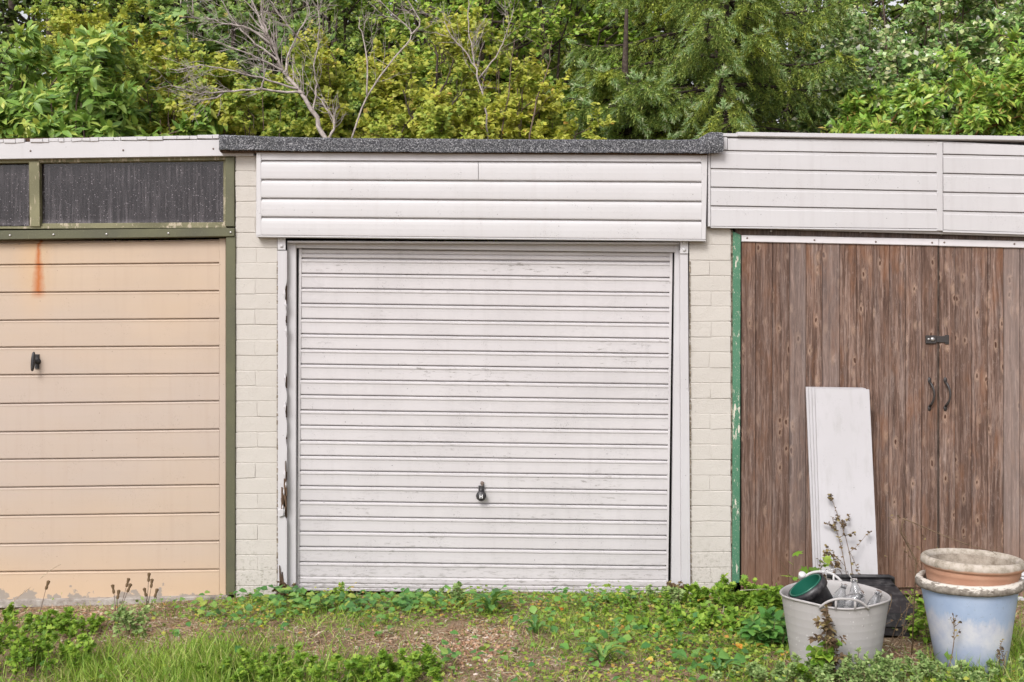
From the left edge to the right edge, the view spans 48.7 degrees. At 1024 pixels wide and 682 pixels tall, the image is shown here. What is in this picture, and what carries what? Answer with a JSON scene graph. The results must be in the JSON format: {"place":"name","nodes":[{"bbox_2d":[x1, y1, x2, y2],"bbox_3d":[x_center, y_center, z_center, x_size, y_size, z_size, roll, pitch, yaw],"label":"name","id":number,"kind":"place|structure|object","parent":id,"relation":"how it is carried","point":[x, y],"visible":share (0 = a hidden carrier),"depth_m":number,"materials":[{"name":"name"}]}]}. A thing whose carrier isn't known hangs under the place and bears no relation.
{"place":"outdoors","nodes":[
{"label":"outdoors","id":0,"kind":"place"},
{"bbox_2d":[0,583,1023,681],"bbox_3d":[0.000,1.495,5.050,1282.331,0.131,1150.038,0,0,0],"label":"ground","id":1,"kind":"structure","parent":0,"point":[456,622],"depth_m":5.51,"materials":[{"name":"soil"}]},
{"bbox_2d":[0,20,55,103],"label":"laurel bush","id":2,"kind":"object","parent":1,"relation":"on","point":[22,61],"visible":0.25,"depth_m":11.99,"materials":[{"name":"green plant"}]},
{"bbox_2d":[0,602,57,637],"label":"leafy weed","id":3,"kind":"object","parent":1,"relation":"on","point":[28,619],"visible":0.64,"depth_m":5.83,"materials":[{"name":"green plant"}]},
{"bbox_2d":[0,612,97,679],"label":"leafy weed","id":4,"kind":"object","parent":1,"relation":"on","point":[19,648],"visible":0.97,"depth_m":5.09,"materials":[{"name":"green plant"}]},
{"bbox_2d":[32,606,105,635],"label":"leafy weed","id":5,"kind":"object","parent":1,"relation":"on","point":[62,620],"visible":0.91,"depth_m":5.73,"materials":[{"name":"green plant"}]},
{"bbox_2d":[0,38,153,240],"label":"laurel bush","id":6,"kind":"object","parent":1,"relation":"on","point":[27,110],"visible":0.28,"depth_m":10.73,"materials":[{"name":"green plant"}]},
{"bbox_2d":[26,20,143,240],"bbox_3d":[-4.912,-0.918,11.462,2.539,4.749,1.970,0,0,0],"label":"laurel bush","id":7,"kind":"object","parent":1,"relation":"on","point":[108,44],"visible":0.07,"depth_m":11.21,"materials":[{"name":"green plant"}]},
{"bbox_2d":[0,0,178,93],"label":"broadleaf tree","id":8,"kind":"object","parent":1,"relation":"on","point":[11,14],"visible":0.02,"depth_m":16.18,"materials":[{"name":"green plant"}]},
{"bbox_2d":[13,0,176,106],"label":"yellow shrub","id":9,"kind":"object","parent":1,"relation":"on","point":[67,24],"visible":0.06,"depth_m":12.72,"materials":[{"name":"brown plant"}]},
{"bbox_2d":[95,578,135,625],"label":"thistle","id":10,"kind":"object","parent":1,"relation":"on","point":[118,593],"visible":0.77,"depth_m":5.94,"materials":[{"name":"brown plant"}]},
{"bbox_2d":[23,76,227,240],"bbox_3d":[-4.002,-0.707,11.719,2.108,4.325,1.948,0,0,-44],"label":"laurel bush","id":11,"kind":"object","parent":1,"relation":"on","point":[67,102],"visible":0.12,"depth_m":11.39,"materials":[{"name":"green plant"}]},
{"bbox_2d":[0,135,255,607],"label":"garage","id":12,"kind":"structure","parent":1,"relation":"on","point":[117,413],"depth_m":6.53,"materials":[{"name":"grey metal"}]},
{"bbox_2d":[0,238,225,598],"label":"door","id":13,"kind":"structure","parent":12,"relation":"in","point":[113,353],"depth_m":6.53,"materials":[{"name":"beige metal"}]},
{"bbox_2d":[0,157,235,229],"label":"window","id":14,"kind":"structure","parent":12,"relation":"in","point":[177,192],"depth_m":6.53,"materials":[{"name":"grey glass"}]},
{"bbox_2d":[111,604,151,638],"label":"leafy weed","id":15,"kind":"object","parent":1,"relation":"on","point":[124,615],"visible":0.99,"depth_m":5.63,"materials":[{"name":"green plant"}]},
{"bbox_2d":[118,573,162,617],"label":"thistle","id":16,"kind":"object","parent":1,"relation":"on","point":[151,586],"visible":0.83,"depth_m":6.09,"materials":[{"name":"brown plant"}]},
{"bbox_2d":[31,0,256,104],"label":"broadleaf tree","id":17,"kind":"object","parent":1,"relation":"on","point":[75,4],"visible":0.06,"depth_m":14.82,"materials":[{"name":"green plant"}]},
{"bbox_2d":[106,15,252,135],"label":"yellow shrub","id":18,"kind":"object","parent":1,"relation":"on","point":[168,67],"visible":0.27,"depth_m":11.90,"materials":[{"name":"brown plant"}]},
{"bbox_2d":[137,38,291,135],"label":"yellow shrub","id":19,"kind":"object","parent":1,"relation":"on","point":[258,101],"visible":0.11,"depth_m":12.48,"materials":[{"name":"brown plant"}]},
{"bbox_2d":[180,597,276,630],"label":"bindweed","id":20,"kind":"object","parent":1,"relation":"on","point":[217,610],"visible":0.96,"depth_m":5.88,"materials":[{"name":"green plant"}]},
{"bbox_2d":[122,0,336,135],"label":"sycamore","id":21,"kind":"object","parent":1,"relation":"on","point":[177,13],"visible":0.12,"depth_m":13.81,"materials":[{"name":"green plant"}]},
{"bbox_2d":[148,0,348,137],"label":"bare tree","id":22,"kind":"object","parent":1,"relation":"on","point":[282,69],"visible":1,"depth_m":11.23,"materials":[{"name":"grey plant"}]},
{"bbox_2d":[171,73,343,239],"bbox_3d":[-2.715,-0.700,11.979,2.139,4.303,1.578,0,0,0],"label":"yellow shrub","id":23,"kind":"object","parent":1,"relation":"on","point":[230,101],"visible":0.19,"depth_m":11.64,"materials":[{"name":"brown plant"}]},
{"bbox_2d":[196,641,342,681],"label":"leafy weed","id":24,"kind":"object","parent":1,"relation":"on","point":[261,672],"visible":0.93,"depth_m":4.78,"materials":[{"name":"green plant"}]},
{"bbox_2d":[136,0,413,91],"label":"broadleaf tree","id":25,"kind":"object","parent":1,"relation":"on","point":[297,5],"visible":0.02,"depth_m":17.68,"materials":[{"name":"green plant"}]},
{"bbox_2d":[237,584,335,620],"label":"bindweed","id":26,"kind":"object","parent":1,"relation":"on","point":[303,603],"visible":0.94,"depth_m":6.11,"materials":[{"name":"green plant"}]},
{"bbox_2d":[214,65,377,136],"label":"yellow shrub","id":27,"kind":"object","parent":1,"relation":"on","point":[301,108],"visible":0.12,"depth_m":12.17,"materials":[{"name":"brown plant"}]},
{"bbox_2d":[213,0,443,132],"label":"broadleaf tree","id":28,"kind":"object","parent":1,"relation":"on","point":[355,104],"visible":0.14,"depth_m":14.54,"materials":[{"name":"green plant"}]},
{"bbox_2d":[267,24,429,137],"bbox_3d":[-1.774,-1.020,12.444,2.003,4.946,1.798,0,0,0],"label":"yellow shrub","id":29,"kind":"object","parent":1,"relation":"on","point":[332,72],"visible":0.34,"depth_m":12.07,"materials":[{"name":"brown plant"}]},
{"bbox_2d":[296,589,439,616],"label":"bindweed","id":30,"kind":"object","parent":1,"relation":"on","point":[348,602],"visible":0.92,"depth_m":6.12,"materials":[{"name":"green plant"}]},
{"bbox_2d":[327,642,445,681],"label":"leafy weed","id":31,"kind":"object","parent":1,"relation":"on","point":[427,659],"visible":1,"depth_m":4.74,"materials":[{"name":"green plant"}]},
{"bbox_2d":[248,0,527,128],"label":"broadleaf tree","id":32,"kind":"object","parent":1,"relation":"on","point":[299,11],"visible":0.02,"depth_m":17.46,"materials":[{"name":"green plant"}]},
{"bbox_2d":[351,0,443,137],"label":"bare sapling","id":33,"kind":"object","parent":1,"relation":"on","point":[407,43],"visible":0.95,"depth_m":11.49,"materials":[{"name":"grey plant"}]},
{"bbox_2d":[355,589,479,628],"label":"bindweed","id":34,"kind":"object","parent":1,"relation":"on","point":[417,597],"visible":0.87,"depth_m":6.00,"materials":[{"name":"green plant"}]},
{"bbox_2d":[343,13,505,138],"bbox_3d":[-0.951,-1.074,12.550,1.802,5.049,1.919,0,0,0],"label":"yellow shrub","id":35,"kind":"object","parent":1,"relation":"on","point":[385,89],"visible":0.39,"depth_m":12.08,"materials":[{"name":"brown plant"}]},
{"bbox_2d":[397,29,481,240],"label":"forked shrub","id":36,"kind":"object","parent":1,"relation":"on","point":[434,87],"visible":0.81,"depth_m":11.39,"materials":[{"name":"green plant"}]},
{"bbox_2d":[356,70,528,250],"bbox_3d":[-0.630,-0.643,11.601,2.001,4.192,1.644,0,0,0],"label":"yellow shrub","id":37,"kind":"object","parent":1,"relation":"on","point":[437,126],"visible":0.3,"depth_m":11.32,"materials":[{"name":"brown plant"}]},
{"bbox_2d":[438,582,465,605],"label":"wispy weed","id":38,"kind":"object","parent":1,"relation":"on","point":[457,590],"visible":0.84,"depth_m":6.24,"materials":[{"name":"green plant"}]},
{"bbox_2d":[439,639,493,662],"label":"bindweed","id":39,"kind":"object","parent":1,"relation":"on","point":[445,651],"visible":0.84,"depth_m":5.04,"materials":[{"name":"green plant"}]},
{"bbox_2d":[409,0,531,241],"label":"bare sapling","id":40,"kind":"object","parent":1,"relation":"on","point":[468,55],"visible":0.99,"depth_m":11.50,"materials":[{"name":"grey plant"}]},
{"bbox_2d":[345,0,601,138],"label":"broadleaf tree","id":41,"kind":"object","parent":1,"relation":"on","point":[553,34],"visible":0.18,"depth_m":14.21,"materials":[{"name":"green plant"}]},
{"bbox_2d":[219,132,730,596],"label":"garage","id":42,"kind":"structure","parent":1,"relation":"on","point":[516,407],"depth_m":6.56,"materials":[{"name":"beige paint"}]},
{"bbox_2d":[297,248,672,593],"bbox_3d":[-0.158,0.467,6.557,2.180,2.008,0.098,0,0,0],"label":"door","id":43,"kind":"structure","parent":42,"relation":"in","point":[474,418],"depth_m":6.56,"materials":[{"name":"white metal"}]},
{"bbox_2d":[400,0,558,137],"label":"yellow shrub","id":44,"kind":"object","parent":1,"relation":"on","point":[488,86],"visible":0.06,"depth_m":12.97,"materials":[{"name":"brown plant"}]},
{"bbox_2d":[461,588,515,613],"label":"rosette weed","id":45,"kind":"object","parent":1,"relation":"on","point":[496,594],"visible":0.98,"depth_m":6.03,"materials":[{"name":"green plant"}]},
{"bbox_2d":[0,581,1023,681],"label":"ground cover","id":46,"kind":"object","parent":1,"relation":"on","point":[661,638],"visible":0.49,"depth_m":5.65,"materials":[{"name":"green plant"}]},
{"bbox_2d":[0,593,1023,681],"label":"grass","id":47,"kind":"structure","parent":1,"relation":"on","point":[186,664],"depth_m":5.00,"materials":[{"name":"green plant"}]},
{"bbox_2d":[0,586,1023,681],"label":"short grass","id":48,"kind":"structure","parent":1,"relation":"on","point":[528,616],"depth_m":5.58,"materials":[{"name":"green plant"}]},
{"bbox_2d":[0,0,1023,126],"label":"distant woodland","id":49,"kind":"object","parent":1,"relation":"on","point":[530,4],"visible":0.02,"depth_m":19.97,"materials":[{"name":"green plant"}]},
{"bbox_2d":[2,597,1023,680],"bbox_3d":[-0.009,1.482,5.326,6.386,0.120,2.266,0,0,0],"label":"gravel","id":50,"kind":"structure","parent":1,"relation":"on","point":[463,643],"depth_m":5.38,"materials":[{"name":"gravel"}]},
{"bbox_2d":[417,48,615,241],"bbox_3d":[0.052,-0.818,12.093,2.115,4.539,1.726,0,0,0],"label":"yellow shrub","id":51,"kind":"object","parent":1,"relation":"on","point":[547,124],"visible":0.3,"depth_m":11.88,"materials":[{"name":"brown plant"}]},
{"bbox_2d":[487,6,572,241],"bbox_3d":[0.187,-1.010,11.767,0.888,5.022,0.446,0,0,0],"label":"bare sapling","id":52,"kind":"object","parent":1,"relation":"on","point":[548,64],"visible":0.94,"depth_m":11.69,"materials":[{"name":"brown plant"}]},
{"bbox_2d":[519,614,550,633],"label":"rosette weed","id":53,"kind":"object","parent":1,"relation":"on","point":[534,626],"visible":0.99,"depth_m":5.55,"materials":[{"name":"green plant"}]},
{"bbox_2d":[429,0,659,138],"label":"sycamore","id":54,"kind":"object","parent":1,"relation":"on","point":[573,20],"visible":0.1,"depth_m":14.54,"materials":[{"name":"green plant"}]},
{"bbox_2d":[444,0,654,121],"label":"broadleaf tree","id":55,"kind":"object","parent":1,"relation":"on","point":[533,12],"visible":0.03,"depth_m":15.97,"materials":[{"name":"green plant"}]},
{"bbox_2d":[577,641,629,661],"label":"rosette weed","id":56,"kind":"object","parent":1,"relation":"on","point":[601,654],"visible":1,"depth_m":5.05,"materials":[{"name":"green plant"}]},
{"bbox_2d":[558,583,665,609],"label":"bindweed","id":57,"kind":"object","parent":1,"relation":"on","point":[605,596],"visible":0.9,"depth_m":6.16,"materials":[{"name":"green plant"}]},
{"bbox_2d":[566,9,692,139],"bbox_3d":[1.261,-1.095,12.627,3.356,5.310,2.745,0,0,41],"label":"spruce","id":58,"kind":"object","parent":1,"relation":"on","point":[604,84],"visible":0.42,"depth_m":12.47,"materials":[{"name":"green plant"}]},
{"bbox_2d":[580,617,684,646],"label":"bindweed","id":59,"kind":"object","parent":1,"relation":"on","point":[616,632],"visible":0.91,"depth_m":5.39,"materials":[{"name":"green plant"}]},
{"bbox_2d":[597,589,696,615],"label":"leafy weed","id":60,"kind":"object","parent":1,"relation":"on","point":[631,605],"visible":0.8,"depth_m":6.08,"materials":[{"name":"green plant"}]},
{"bbox_2d":[509,0,816,139],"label":"spruce","id":61,"kind":"object","parent":1,"relation":"on","point":[661,27],"visible":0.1,"depth_m":15.03,"materials":[{"name":"green plant"}]},
{"bbox_2d":[645,584,684,607],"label":"weed","id":62,"kind":"object","parent":1,"relation":"on","point":[673,591],"visible":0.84,"depth_m":6.25,"materials":[{"name":"green plant"}]},
{"bbox_2d":[637,602,750,635],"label":"leafy weed","id":63,"kind":"object","parent":1,"relation":"on","point":[704,617],"visible":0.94,"depth_m":5.70,"materials":[{"name":"green plant"}]},
{"bbox_2d":[656,647,748,672],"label":"bindweed","id":64,"kind":"object","parent":1,"relation":"on","point":[723,655],"visible":0.91,"depth_m":5.00,"materials":[{"name":"green plant"}]},
{"bbox_2d":[679,585,734,607],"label":"leafy weed","id":65,"kind":"object","parent":1,"relation":"on","point":[704,589],"visible":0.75,"depth_m":6.21,"materials":[{"name":"green plant"}]},
{"bbox_2d":[542,0,874,139],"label":"spruce","id":66,"kind":"object","parent":1,"relation":"on","point":[759,26],"visible":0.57,"depth_m":12.54,"materials":[{"name":"green plant"}]},
{"bbox_2d":[683,573,783,609],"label":"leafy weed","id":67,"kind":"object","parent":1,"relation":"on","point":[725,586],"visible":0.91,"depth_m":6.14,"materials":[{"name":"green plant"}]},
{"bbox_2d":[711,660,808,681],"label":"wispy weed","id":68,"kind":"object","parent":1,"relation":"on","point":[756,671],"visible":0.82,"depth_m":4.80,"materials":[{"name":"green plant"}]},
{"bbox_2d":[737,606,788,648],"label":"leafy weed","id":69,"kind":"object","parent":1,"relation":"on","point":[769,624],"visible":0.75,"depth_m":5.38,"materials":[{"name":"green plant"}]},
{"bbox_2d":[743,587,782,610],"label":"thistle","id":70,"kind":"object","parent":1,"relation":"on","point":[759,601],"visible":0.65,"depth_m":6.07,"materials":[{"name":"green plant"}]},
{"bbox_2d":[658,0,885,132],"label":"broadleaf tree","id":71,"kind":"object","parent":1,"relation":"on","point":[878,23],"visible":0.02,"depth_m":16.42,"materials":[{"name":"green plant"}]},
{"bbox_2d":[780,550,833,582],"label":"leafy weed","id":72,"kind":"object","parent":1,"relation":"on","point":[827,559],"visible":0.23,"depth_m":5.91,"materials":[{"name":"green plant"}]},
{"bbox_2d":[787,638,843,681],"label":"sprout","id":73,"kind":"object","parent":1,"relation":"on","point":[820,656],"visible":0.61,"depth_m":4.72,"materials":[{"name":"green plant"}]},
{"bbox_2d":[754,651,877,681],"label":"wispy weed","id":74,"kind":"object","parent":1,"relation":"on","point":[822,677],"visible":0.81,"depth_m":4.71,"materials":[{"name":"green plant"}]},
{"bbox_2d":[808,387,831,567],"bbox_3d":[1.846,0.860,6.345,0.342,1.191,0.273,0,0,0],"label":"loose board","id":75,"kind":"object","parent":1,"relation":"on","point":[812,467],"visible":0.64,"depth_m":6.37,"materials":[{"name":"white wood"}]},
{"bbox_2d":[807,602,847,681],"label":"withered plant","id":76,"kind":"object","parent":1,"relation":"on","point":[828,629],"visible":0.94,"depth_m":4.72,"materials":[{"name":"brown plant"}]},
{"bbox_2d":[806,387,858,566],"bbox_3d":[1.840,0.859,6.362,0.347,1.193,0.264,0,0,0],"label":"loose board","id":77,"kind":"object","parent":1,"relation":"on","point":[810,474],"visible":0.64,"depth_m":6.38,"materials":[{"name":"white wood"}]},
{"bbox_2d":[779,570,890,670],"bbox_3d":[1.447,1.262,5.074,0.483,0.369,0.491,0,0,0],"label":"rubber tub","id":78,"kind":"object","parent":1,"relation":"on","point":[863,627],"visible":0.59,"depth_m":4.91,"materials":[{"name":"white plastic"}]},
{"bbox_2d":[788,573,838,607],"bbox_3d":[1.358,1.171,5.044,0.251,0.268,0.183,0,0,0],"label":"plant pot","id":79,"kind":"object","parent":78,"relation":"in","point":[819,593],"visible":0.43,"depth_m":4.97,"materials":[{"name":"black plastic"}]},
{"bbox_2d":[790,574,820,596],"bbox_3d":[1.350,1.157,5.044,0.220,0.234,0.160,0,0,0],"label":"plant pot","id":80,"kind":"object","parent":79,"relation":"in","point":[805,585],"visible":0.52,"depth_m":5.11,"materials":[{"name":"teal plastic"}]},
{"bbox_2d":[837,590,865,607],"bbox_3d":[1.496,1.191,5.081,0.178,0.160,0.076,0,0,29],"label":"plastic bottle","id":81,"kind":"object","parent":78,"relation":"in","point":[860,594],"visible":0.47,"depth_m":5.04,"materials":[{"name":"white"}]},
{"bbox_2d":[812,388,865,567],"bbox_3d":[1.852,0.861,6.327,0.337,1.189,0.282,0,0,0],"label":"loose board","id":82,"kind":"object","parent":1,"relation":"on","point":[815,468],"visible":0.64,"depth_m":6.36,"materials":[{"name":"white wood"}]},
{"bbox_2d":[816,494,871,573],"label":"seed stalks","id":83,"kind":"object","parent":1,"relation":"on","point":[832,526],"visible":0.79,"depth_m":6.18,"materials":[{"name":"brown plant"}]},
{"bbox_2d":[815,388,877,578],"bbox_3d":[1.863,0.863,6.309,0.343,1.184,0.290,0,0,0],"label":"loose board","id":84,"kind":"object","parent":1,"relation":"on","point":[844,451],"visible":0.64,"depth_m":6.33,"materials":[{"name":"white wood"}]},
{"bbox_2d":[825,647,903,681],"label":"wispy weed","id":85,"kind":"object","parent":1,"relation":"on","point":[884,668],"visible":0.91,"depth_m":4.67,"materials":[{"name":"green plant"}]},
{"bbox_2d":[706,132,1023,600],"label":"garage","id":86,"kind":"structure","parent":1,"relation":"on","point":[887,270],"depth_m":6.51,"materials":[{"name":"plastic"}]},
{"bbox_2d":[740,235,948,593],"bbox_3d":[1.917,0.427,6.519,1.195,2.072,0.090,0,0,0],"label":"door","id":87,"kind":"structure","parent":86,"relation":"in","point":[861,312],"depth_m":6.51,"materials":[{"name":"wood"}]},
{"bbox_2d":[938,239,1023,600],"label":"door","id":88,"kind":"structure","parent":86,"relation":"in","point":[981,282],"depth_m":6.52,"materials":[{"name":"wood"}]},
{"bbox_2d":[817,78,913,133],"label":"narrow leaved shrub","id":89,"kind":"object","parent":1,"relation":"on","point":[851,103],"visible":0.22,"depth_m":12.22,"materials":[{"name":"green plant"}]},
{"bbox_2d":[789,19,953,134],"bbox_3d":[4.296,-1.087,13.335,1.892,5.086,2.275,0,0,0],"label":"glossy shrub","id":90,"kind":"object","parent":1,"relation":"on","point":[904,65],"visible":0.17,"depth_m":12.71,"materials":[{"name":"green plant"}]},
{"bbox_2d":[827,574,918,635],"bbox_3d":[1.820,1.323,5.733,0.359,0.241,0.406,0,0,0],"label":"plastic trough","id":91,"kind":"object","parent":1,"relation":"on","point":[885,583],"visible":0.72,"depth_m":5.68,"materials":[{"name":"black plastic"}]},
{"bbox_2d":[779,0,1004,80],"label":"broadleaf tree","id":92,"kind":"object","parent":1,"relation":"on","point":[894,14],"visible":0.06,"depth_m":17.54,"materials":[{"name":"green plant"}]},
{"bbox_2d":[783,0,1022,130],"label":"glossy shrub","id":93,"kind":"object","parent":1,"relation":"on","point":[916,16],"visible":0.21,"depth_m":13.95,"materials":[{"name":"green plant"}]},
{"bbox_2d":[887,588,926,651],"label":"dry stalk","id":94,"kind":"object","parent":1,"relation":"on","point":[907,626],"visible":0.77,"depth_m":5.33,"materials":[{"name":"brown plant"}]},
{"bbox_2d":[904,597,930,644],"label":"leafy weed","id":95,"kind":"object","parent":1,"relation":"on","point":[919,624],"visible":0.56,"depth_m":5.49,"materials":[{"name":"green plant"}]},
{"bbox_2d":[878,650,965,681],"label":"wispy weed","id":96,"kind":"object","parent":1,"relation":"on","point":[926,662],"visible":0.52,"depth_m":4.79,"materials":[{"name":"green plant"}]},
{"bbox_2d":[830,68,1023,135],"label":"narrow leaved shrub","id":97,"kind":"object","parent":1,"relation":"on","point":[919,119],"visible":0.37,"depth_m":11.74,"materials":[{"name":"green plant"}]},
{"bbox_2d":[900,518,999,654],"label":"dry twig","id":98,"kind":"object","parent":1,"relation":"on","point":[916,566],"visible":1,"depth_m":5.15,"materials":[{"name":"brown plant"}]},
{"bbox_2d":[915,570,1023,673],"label":"blue pot","id":99,"kind":"object","parent":1,"relation":"on","point":[986,615],"visible":0.73,"depth_m":4.92,"materials":[{"name":"blue ceramic"}]},
{"bbox_2d":[920,548,1023,585],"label":"terracotta pot","id":100,"kind":"object","parent":99,"relation":"in","point":[964,567],"visible":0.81,"depth_m":4.96,"materials":[{"name":"ceramic"}]},
{"bbox_2d":[917,0,1023,134],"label":"glossy shrub","id":101,"kind":"object","parent":1,"relation":"on","point":[988,62],"visible":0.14,"depth_m":13.47,"materials":[{"name":"green plant"}]},
{"bbox_2d":[927,21,1023,135],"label":"narrow leaved shrub","id":102,"kind":"object","parent":1,"relation":"on","point":[1010,71],"visible":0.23,"depth_m":12.05,"materials":[{"name":"green plant"}]},
{"bbox_2d":[936,660,1023,681],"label":"wispy weed","id":103,"kind":"object","parent":1,"relation":"on","point":[976,674],"visible":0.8,"depth_m":4.74,"materials":[{"name":"green plant"}]},
{"bbox_2d":[978,656,1023,680],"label":"wispy weed","id":104,"kind":"object","parent":1,"relation":"on","point":[1021,658],"visible":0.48,"depth_m":4.89,"materials":[{"name":"green plant"}]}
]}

